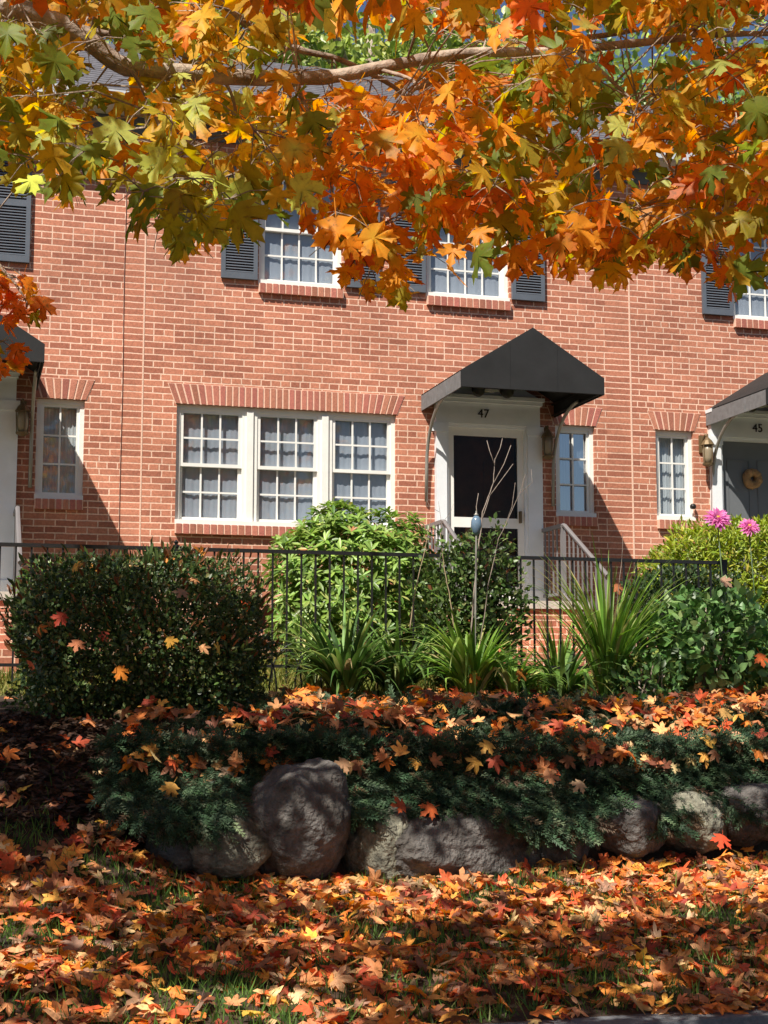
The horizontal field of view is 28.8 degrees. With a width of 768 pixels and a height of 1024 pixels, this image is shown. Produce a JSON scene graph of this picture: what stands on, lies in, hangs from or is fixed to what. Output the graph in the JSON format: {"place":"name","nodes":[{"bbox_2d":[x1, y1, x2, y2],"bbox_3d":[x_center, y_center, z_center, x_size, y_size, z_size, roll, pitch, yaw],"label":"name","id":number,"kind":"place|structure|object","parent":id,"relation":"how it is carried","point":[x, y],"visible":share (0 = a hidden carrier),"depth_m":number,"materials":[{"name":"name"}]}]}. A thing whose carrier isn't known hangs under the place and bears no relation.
{"place":"outdoors","nodes":[
{"label":"outdoors","id":0,"kind":"place"},
{"bbox_2d":[0,648,767,1023],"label":"ground","id":1,"kind":"structure","parent":0,"point":[422,983],"depth_m":7.85,"materials":[{"name":"green plant"}]},
{"bbox_2d":[10,553,79,667],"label":"green shrub","id":2,"kind":"object","parent":1,"relation":"on","point":[27,571],"visible":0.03,"depth_m":12.68,"materials":[{"name":"green plant"}]},
{"bbox_2d":[0,43,147,676],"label":"brick house","id":3,"kind":"structure","parent":1,"relation":"on","point":[70,424],"depth_m":15.29,"materials":[{"name":"red brick"}]},
{"bbox_2d":[34,399,84,499],"bbox_3d":[-3.308,-0.629,15.223,0.483,1.035,0.162,2,-7,-16],"label":"window","id":4,"kind":"structure","parent":3,"relation":"in","point":[60,423],"depth_m":15.26,"materials":[{"name":"glass"}]},
{"bbox_2d":[0,709,204,872],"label":"bark mulch","id":5,"kind":"object","parent":1,"relation":"on","point":[14,736],"visible":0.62,"depth_m":9.34,"materials":[{"name":"brown wood"}]},
{"bbox_2d":[0,536,285,722],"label":"boxwood hedge","id":6,"kind":"object","parent":1,"relation":"on","point":[122,584],"visible":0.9,"depth_m":10.31,"materials":[{"name":"green plant"}]},
{"bbox_2d":[51,608,68,626],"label":"maple leaf","id":7,"kind":"object","parent":6,"relation":"attached to","point":[61,617],"visible":1,"depth_m":9.93,"materials":[{"name":"red plant"}]},
{"bbox_2d":[68,639,84,652],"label":"maple leaf","id":8,"kind":"object","parent":6,"relation":"attached to","point":[76,643],"visible":1,"depth_m":9.93,"materials":[{"name":"orange plant"}]},
{"bbox_2d":[70,560,82,572],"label":"maple leaf","id":9,"kind":"object","parent":6,"relation":"attached to","point":[75,566],"visible":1,"depth_m":10.03,"materials":[{"name":"orange plant"}]},
{"bbox_2d":[112,661,130,680],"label":"maple leaf","id":10,"kind":"object","parent":6,"relation":"attached to","point":[120,670],"visible":1,"depth_m":10.00,"materials":[{"name":"orange plant"}]},
{"bbox_2d":[164,633,178,648],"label":"maple leaf","id":11,"kind":"object","parent":6,"relation":"attached to","point":[169,640],"visible":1,"depth_m":10.12,"materials":[{"name":"yellow plant"}]},
{"bbox_2d":[172,587,188,597],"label":"maple leaf","id":12,"kind":"object","parent":6,"relation":"attached to","point":[180,592],"visible":1,"depth_m":10.17,"materials":[{"name":"brown plant"}]},
{"bbox_2d":[214,641,219,654],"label":"maple leaf","id":13,"kind":"object","parent":6,"relation":"attached to","point":[218,648],"visible":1,"depth_m":10.19,"materials":[{"name":"brown plant"}]},
{"bbox_2d":[144,818,199,873],"bbox_3d":[-1.182,1.984,8.871,0.419,0.334,0.505,-3,-7,22],"label":"boulder","id":14,"kind":"object","parent":1,"relation":"on","point":[179,856],"visible":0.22,"depth_m":8.64,"materials":[{"name":"grey stone"}]},
{"bbox_2d":[188,815,271,878],"bbox_3d":[-0.913,1.969,8.794,0.544,0.377,0.416,3,-8,-27],"label":"boulder","id":15,"kind":"object","parent":1,"relation":"on","point":[250,854],"visible":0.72,"depth_m":8.63,"materials":[{"name":"grey stone"}]},
{"bbox_2d":[105,23,407,70],"bbox_3d":[-3.244,-4.769,30.025,9.173,16.622,10.067,2,-7,-16],"label":"deciduous tree","id":16,"kind":"object","parent":1,"relation":"on","point":[107,41],"depth_m":31.10,"materials":[{"name":"green plant"}]},
{"bbox_2d":[240,757,351,879],"bbox_3d":[-0.526,1.868,9.051,0.707,0.794,0.713,18,-13,-19],"label":"boulder","id":17,"kind":"object","parent":1,"relation":"on","point":[301,814],"visible":0.75,"depth_m":8.78,"materials":[{"name":"grey stone"}]},
{"bbox_2d":[334,757,351,773],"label":"maple leaf","id":18,"kind":"object","parent":17,"relation":"on","point":[343,764],"visible":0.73,"depth_m":9.16,"materials":[{"name":"plant"}]},
{"bbox_2d":[278,636,324,694],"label":"ornamental grass","id":19,"kind":"object","parent":1,"relation":"on","point":[316,682],"depth_m":12.08,"materials":[{"name":"green plant"}]},
{"bbox_2d":[215,5,412,75],"bbox_3d":[-2.214,-3.793,29.131,6.943,14.471,7.659,2,-7,-16],"label":"deciduous tree","id":20,"kind":"object","parent":1,"relation":"on","point":[344,35],"depth_m":27.93,"materials":[{"name":"green plant"}]},
{"bbox_2d":[267,642,378,694],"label":"border hoops","id":21,"kind":"object","parent":1,"relation":"on","point":[273,668],"visible":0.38,"depth_m":11.95,"materials":[{"name":"black metal"}]},
{"bbox_2d":[263,593,444,698],"bbox_3d":[-0.319,1.067,11.870,1.565,0.923,1.552,-1,-7,12],"label":"daylily","id":22,"kind":"object","parent":1,"relation":"on","point":[352,660],"visible":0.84,"depth_m":11.64,"materials":[{"name":"green plant"}]},
{"bbox_2d":[342,830,365,873],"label":"boulder","id":23,"kind":"object","parent":1,"relation":"on","point":[353,857],"visible":0.42,"depth_m":9.05,"materials":[{"name":"grey stone"}]},
{"bbox_2d":[260,496,448,675],"bbox_3d":[-0.241,0.790,13.857,1.889,1.889,1.441,2,-7,-16],"label":"rhododendron","id":24,"kind":"object","parent":1,"relation":"on","point":[327,531],"visible":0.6,"depth_m":13.46,"materials":[{"name":"green plant"}]},
{"bbox_2d":[0,540,728,682],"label":"iron fence","id":25,"kind":"object","parent":1,"relation":"on","point":[12,665],"visible":0.45,"depth_m":12.57,"materials":[{"name":"black metal"}]},
{"bbox_2d":[120,48,633,675],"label":"brick house","id":26,"kind":"structure","parent":1,"relation":"on","point":[286,380],"depth_m":16.12,"materials":[{"name":"red brick"}]},
{"bbox_2d":[174,404,394,528],"bbox_3d":[-1.030,-0.457,15.842,2.383,1.260,0.143,2,-7,-16],"label":"window","id":27,"kind":"structure","parent":26,"relation":"in","point":[237,466],"depth_m":15.86,"materials":[{"name":"white paint"}]},
{"bbox_2d":[258,178,340,288],"bbox_3d":[-0.912,-3.035,16.183,0.928,1.260,0.143,2,-7,-16],"label":"window","id":28,"kind":"structure","parent":26,"relation":"in","point":[284,258],"depth_m":16.19,"materials":[{"name":"white paint"}]},
{"bbox_2d":[426,188,509,300],"bbox_3d":[0.916,-2.974,16.696,0.978,1.260,0.143,2,-7,-16],"label":"window","id":29,"kind":"structure","parent":26,"relation":"in","point":[440,281],"depth_m":16.70,"materials":[{"name":"white paint"}]},
{"bbox_2d":[449,427,524,599],"bbox_3d":[1.088,0.055,16.427,0.880,1.940,0.310,2,-7,-16],"label":"door","id":30,"kind":"structure","parent":26,"relation":"in","point":[471,465],"depth_m":16.55,"materials":[{"name":"white paint"}]},
{"bbox_2d":[555,425,596,516],"bbox_3d":[2.119,-0.448,16.748,0.483,1.035,0.162,2,-7,-16],"label":"window","id":31,"kind":"structure","parent":26,"relation":"in","point":[574,451],"depth_m":16.80,"materials":[{"name":"glass"}]},
{"bbox_2d":[356,806,408,882],"bbox_3d":[-0.001,2.036,9.115,0.334,0.486,0.421,5,-9,-38],"label":"boulder","id":32,"kind":"object","parent":1,"relation":"on","point":[379,847],"visible":0.52,"depth_m":8.95,"materials":[{"name":"grey stone"}]},
{"bbox_2d":[0,0,767,380],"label":"maple tree","id":33,"kind":"object","parent":1,"relation":"on","point":[488,194],"visible":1,"depth_m":4.51,"materials":[{"name":"orange plant"}]},
{"bbox_2d":[0,546,767,1023],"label":"fallen leaves","id":34,"kind":"object","parent":1,"relation":"on","point":[590,906],"visible":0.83,"depth_m":7.97,"materials":[{"name":"orange plant"}]},
{"bbox_2d":[219,5,555,80],"bbox_3d":[-0.677,-3.928,27.804,8.613,14.426,7.960,-2,-7,13],"label":"deciduous tree","id":35,"kind":"object","parent":1,"relation":"on","point":[337,44],"visible":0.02,"depth_m":27.52,"materials":[{"name":"green plant"}]},
{"bbox_2d":[315,616,464,697],"bbox_3d":[0.096,1.160,12.120,1.312,0.741,1.297,0,-7,4],"label":"daylily","id":36,"kind":"object","parent":1,"relation":"on","point":[404,678],"visible":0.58,"depth_m":11.98,"materials":[{"name":"green plant"}]},
{"bbox_2d":[77,684,767,859],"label":"ground cover","id":37,"kind":"object","parent":1,"relation":"on","point":[125,792],"visible":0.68,"depth_m":9.43,"materials":[{"name":"green plant"}]},
{"bbox_2d":[159,778,179,798],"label":"maple leaf","id":38,"kind":"object","parent":37,"relation":"on","point":[168,787],"visible":1,"depth_m":8.75,"materials":[{"name":"plant"}]},
{"bbox_2d":[390,796,409,812],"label":"maple leaf","id":39,"kind":"object","parent":37,"relation":"on","point":[400,804],"visible":1,"depth_m":8.99,"materials":[{"name":"red plant"}]},
{"bbox_2d":[415,721,437,740],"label":"maple leaf","id":40,"kind":"object","parent":37,"relation":"on","point":[428,729],"visible":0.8,"depth_m":9.64,"materials":[{"name":"plant"}]},
{"bbox_2d":[418,802,438,819],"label":"maple leaf","id":41,"kind":"object","parent":37,"relation":"on","point":[430,809],"visible":1,"depth_m":9.04,"materials":[{"name":"orange plant"}]},
{"bbox_2d":[477,739,495,754],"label":"maple leaf","id":42,"kind":"object","parent":37,"relation":"on","point":[486,745],"visible":1,"depth_m":9.50,"materials":[{"name":"plant"}]},
{"bbox_2d":[536,695,552,707],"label":"maple leaf","id":43,"kind":"object","parent":37,"relation":"on","point":[546,701],"visible":1,"depth_m":10.72,"materials":[{"name":"orange plant"}]},
{"bbox_2d":[535,767,560,785],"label":"maple leaf","id":44,"kind":"object","parent":37,"relation":"on","point":[549,776],"visible":1,"depth_m":9.46,"materials":[{"name":"brown plant"}]},
{"bbox_2d":[570,779,586,793],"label":"maple leaf","id":45,"kind":"object","parent":37,"relation":"on","point":[579,784],"visible":1,"depth_m":9.39,"materials":[{"name":"beige plant"}]},
{"bbox_2d":[586,750,602,766],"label":"maple leaf","id":46,"kind":"object","parent":37,"relation":"on","point":[597,759],"visible":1,"depth_m":9.76,"materials":[{"name":"red plant"}]},
{"bbox_2d":[716,708,733,721],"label":"maple leaf","id":47,"kind":"object","parent":37,"relation":"on","point":[724,713],"visible":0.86,"depth_m":10.88,"materials":[{"name":"plant"}]},
{"bbox_2d":[348,3,529,80],"bbox_3d":[0.977,-3.901,29.330,7.059,14.733,7.605,2,-7,-16],"label":"deciduous tree","id":48,"kind":"object","parent":1,"relation":"on","point":[504,9],"depth_m":29.51,"materials":[{"name":"green plant"}]},
{"bbox_2d":[395,804,540,880],"bbox_3d":[0.446,2.099,9.345,1.230,0.512,0.643,4,-8,-33],"label":"boulder","id":49,"kind":"object","parent":1,"relation":"on","point":[428,845],"visible":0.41,"depth_m":9.03,"materials":[{"name":"grey stone"}]},
{"bbox_2d":[403,511,538,692],"bbox_3d":[0.739,0.881,12.524,1.207,1.814,0.606,2,-7,-16],"label":"rose bush","id":50,"kind":"object","parent":1,"relation":"on","point":[461,592],"visible":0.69,"depth_m":12.44,"materials":[{"name":"green plant"}]},
{"bbox_2d":[409,516,430,627],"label":"dry stalk","id":51,"kind":"object","parent":50,"relation":"attached to","point":[418,578],"visible":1,"depth_m":12.30,"materials":[{"name":"brown plant"}]},
{"bbox_2d":[431,501,452,605],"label":"dry stalk","id":52,"kind":"object","parent":50,"relation":"on","point":[442,534],"visible":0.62,"depth_m":12.78,"materials":[{"name":"brown plant"}]},
{"bbox_2d":[392,595,554,697],"bbox_3d":[0.703,1.116,12.067,1.474,0.846,1.488,2,-7,-16],"label":"daylily","id":53,"kind":"object","parent":1,"relation":"on","point":[463,659],"visible":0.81,"depth_m":11.88,"materials":[{"name":"green plant"}]},
{"bbox_2d":[440,533,454,628],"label":"dry stalk","id":54,"kind":"object","parent":53,"relation":"in","point":[447,587],"visible":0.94,"depth_m":12.31,"materials":[{"name":"brown plant"}]},
{"bbox_2d":[469,673,480,685],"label":"maple leaf","id":55,"kind":"object","parent":53,"relation":"attached to","point":[471,678],"visible":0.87,"depth_m":11.86,"materials":[{"name":"brown plant"}]},
{"bbox_2d":[469,438,512,634],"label":"dry stalk","id":56,"kind":"object","parent":53,"relation":"in","point":[489,495],"visible":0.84,"depth_m":12.55,"materials":[{"name":"beige plant"}]},
{"bbox_2d":[480,471,531,643],"bbox_3d":[1.005,0.375,12.443,0.571,1.521,0.071,4,-8,-31],"label":"dry stalk","id":57,"kind":"object","parent":53,"relation":"in","point":[495,555],"visible":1,"depth_m":12.38,"materials":[{"name":"beige plant"}]},
{"bbox_2d":[471,511,481,651],"bbox_3d":[0.756,0.787,12.158,0.090,1.604,0.090,2,-7,-16],"label":"garden stake","id":58,"kind":"object","parent":1,"relation":"on","point":[476,524],"visible":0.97,"depth_m":12.20,"materials":[{"name":"grey metal"}]},
{"bbox_2d":[464,636,569,698],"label":"daylily","id":59,"kind":"object","parent":1,"relation":"on","point":[521,684],"visible":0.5,"depth_m":11.97,"materials":[{"name":"green plant"}]},
{"bbox_2d":[514,667,527,681],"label":"maple leaf","id":60,"kind":"object","parent":59,"relation":"attached to","point":[519,673],"visible":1,"depth_m":11.87,"materials":[{"name":"brown plant"}]},
{"bbox_2d":[514,603,583,671],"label":"ornamental grass","id":61,"kind":"object","parent":1,"relation":"on","point":[553,654],"depth_m":13.06,"materials":[{"name":"green plant"}]},
{"bbox_2d":[530,809,590,862],"bbox_3d":[1.109,2.090,9.593,0.427,0.367,0.438,-6,-9,39],"label":"boulder","id":62,"kind":"object","parent":1,"relation":"on","point":[558,854],"visible":0.26,"depth_m":9.40,"materials":[{"name":"grey stone"}]},
{"bbox_2d":[504,633,626,698],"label":"daylily","id":63,"kind":"object","parent":1,"relation":"on","point":[568,671],"visible":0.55,"depth_m":12.20,"materials":[{"name":"green plant"}]},
{"bbox_2d":[451,3,682,105],"bbox_3d":[2.888,-4.411,34.038,9.393,16.861,9.030,6,-9,-43],"label":"deciduous tree","id":64,"kind":"object","parent":1,"relation":"on","point":[615,63],"visible":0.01,"depth_m":33.68,"materials":[{"name":"green plant"}]},
{"bbox_2d":[495,536,705,698],"bbox_3d":[1.840,0.900,12.469,1.805,1.381,1.650,6,-9,-41],"label":"daylily","id":65,"kind":"object","parent":1,"relation":"on","point":[620,634],"visible":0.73,"depth_m":12.22,"materials":[{"name":"green plant"}]},
{"bbox_2d":[612,579,622,594],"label":"maple leaf","id":66,"kind":"object","parent":65,"relation":"attached to","point":[616,587],"visible":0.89,"depth_m":12.62,"materials":[{"name":"orange plant"}]},
{"bbox_2d":[614,536,632,612],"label":"dry stalk","id":67,"kind":"object","parent":65,"relation":"in","point":[619,576],"visible":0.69,"depth_m":12.51,"materials":[{"name":"brown plant"}]},
{"bbox_2d":[591,794,668,859],"bbox_3d":[1.585,2.034,9.687,0.500,0.419,0.524,-5,-8,34],"label":"boulder","id":68,"kind":"object","parent":1,"relation":"on","point":[627,838],"visible":0.59,"depth_m":9.47,"materials":[{"name":"grey stone"}]},
{"bbox_2d":[519,14,761,115],"bbox_3d":[4.578,-3.247,28.165,7.156,13.158,5.890,0,-7,2],"label":"deciduous tree","id":69,"kind":"object","parent":1,"relation":"on","point":[696,63],"visible":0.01,"depth_m":28.11,"materials":[{"name":"green plant"}]},
{"bbox_2d":[603,647,689,700],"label":"perennial","id":70,"kind":"object","parent":1,"relation":"on","point":[634,675],"visible":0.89,"depth_m":12.10,"materials":[{"name":"green plant"}]},
{"bbox_2d":[542,101,767,645],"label":"brick house","id":71,"kind":"structure","parent":1,"relation":"on","point":[698,358],"depth_m":17.18,"materials":[{"name":"red brick"}]},
{"bbox_2d":[655,430,695,520],"bbox_3d":[3.248,-0.387,17.254,0.675,1.235,0.527,2,-7,-16],"label":"window","id":72,"kind":"structure","parent":71,"relation":"in","point":[674,484],"depth_m":17.13,"materials":[{"name":"white paint"}]},
{"bbox_2d":[722,441,767,591],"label":"door","id":73,"kind":"structure","parent":71,"relation":"in","point":[738,457],"depth_m":17.30,"materials":[{"name":"grey metal"}]},
{"bbox_2d":[743,468,762,489],"bbox_3d":[4.269,-0.382,17.295,0.246,0.250,0.113,2,-7,-16],"label":"wreath","id":74,"kind":"object","parent":73,"relation":"attached to","point":[748,474],"visible":1,"depth_m":17.26,"materials":[{"name":"plant"}]},
{"bbox_2d":[732,238,767,320],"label":"window","id":75,"kind":"structure","parent":71,"relation":"in","point":[753,305],"depth_m":17.69,"materials":[{"name":"white paint"}]},
{"bbox_2d":[615,559,749,661],"bbox_3d":[2.753,1.017,13.760,1.414,1.159,0.843,2,-7,-16],"label":"dark shrub","id":76,"kind":"object","parent":1,"relation":"on","point":[691,572],"visible":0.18,"depth_m":13.66,"materials":[{"name":"green plant"}]},
{"bbox_2d":[605,13,767,102],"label":"deciduous tree","id":77,"kind":"object","parent":1,"relation":"on","point":[736,43],"depth_m":32.04,"materials":[{"name":"green plant"}]},
{"bbox_2d":[659,787,728,853],"bbox_3d":[2.010,2.028,9.823,0.523,0.430,0.529,-4,-8,28],"label":"boulder","id":78,"kind":"object","parent":1,"relation":"on","point":[715,825],"visible":0.59,"depth_m":9.61,"materials":[{"name":"grey stone"}]},
{"bbox_2d":[710,830,731,849],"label":"maple leaf","id":79,"kind":"object","parent":78,"relation":"on","point":[722,839],"visible":1,"depth_m":9.49,"materials":[{"name":"orange plant"}]},
{"bbox_2d":[631,513,767,673],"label":"yellow green shrub","id":80,"kind":"object","parent":1,"relation":"on","point":[732,545],"visible":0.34,"depth_m":14.44,"materials":[{"name":"green plant"}]},
{"bbox_2d":[637,575,767,695],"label":"hydrangea","id":81,"kind":"object","parent":1,"relation":"on","point":[731,661],"visible":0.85,"depth_m":12.49,"materials":[{"name":"green plant"}]},
{"bbox_2d":[716,575,732,587],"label":"maple leaf","id":82,"kind":"object","parent":81,"relation":"on","point":[724,581],"visible":1,"depth_m":12.45,"materials":[{"name":"orange plant"}]},
{"bbox_2d":[754,653,767,666],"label":"maple leaf","id":83,"kind":"object","parent":81,"relation":"attached to","point":[761,658],"visible":1,"depth_m":12.23,"materials":[{"name":"orange plant"}]},
{"bbox_2d":[703,507,731,643],"bbox_3d":[2.966,0.785,13.210,0.258,1.680,0.193,-2,-7,17],"label":"dahlia","id":84,"kind":"object","parent":1,"relation":"on","point":[722,520],"visible":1,"depth_m":13.27,"materials":[{"name":"pink plant"}]},
{"bbox_2d":[714,778,767,846],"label":"boulder","id":85,"kind":"object","parent":1,"relation":"on","point":[748,834],"visible":0.55,"depth_m":9.72,"materials":[{"name":"grey stone"}]},
{"bbox_2d":[738,518,760,695],"bbox_3d":[3.267,0.842,13.284,0.204,1.598,0.148,2,-7,-16],"label":"dahlia","id":86,"kind":"object","parent":1,"relation":"on","point":[745,525],"visible":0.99,"depth_m":13.35,"materials":[{"name":"pink plant"}]},
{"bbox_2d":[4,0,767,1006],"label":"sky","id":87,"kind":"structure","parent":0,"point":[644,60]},
{"label":"road","id":88,"kind":"structure","parent":0,"visible":0},
{"bbox_2d":[488,1005,767,1023],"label":"kerb","id":89,"kind":"structure","parent":88,"relation":"on","point":[755,1016],"depth_m":6.65,"materials":[{"name":"concrete"}]}
]}

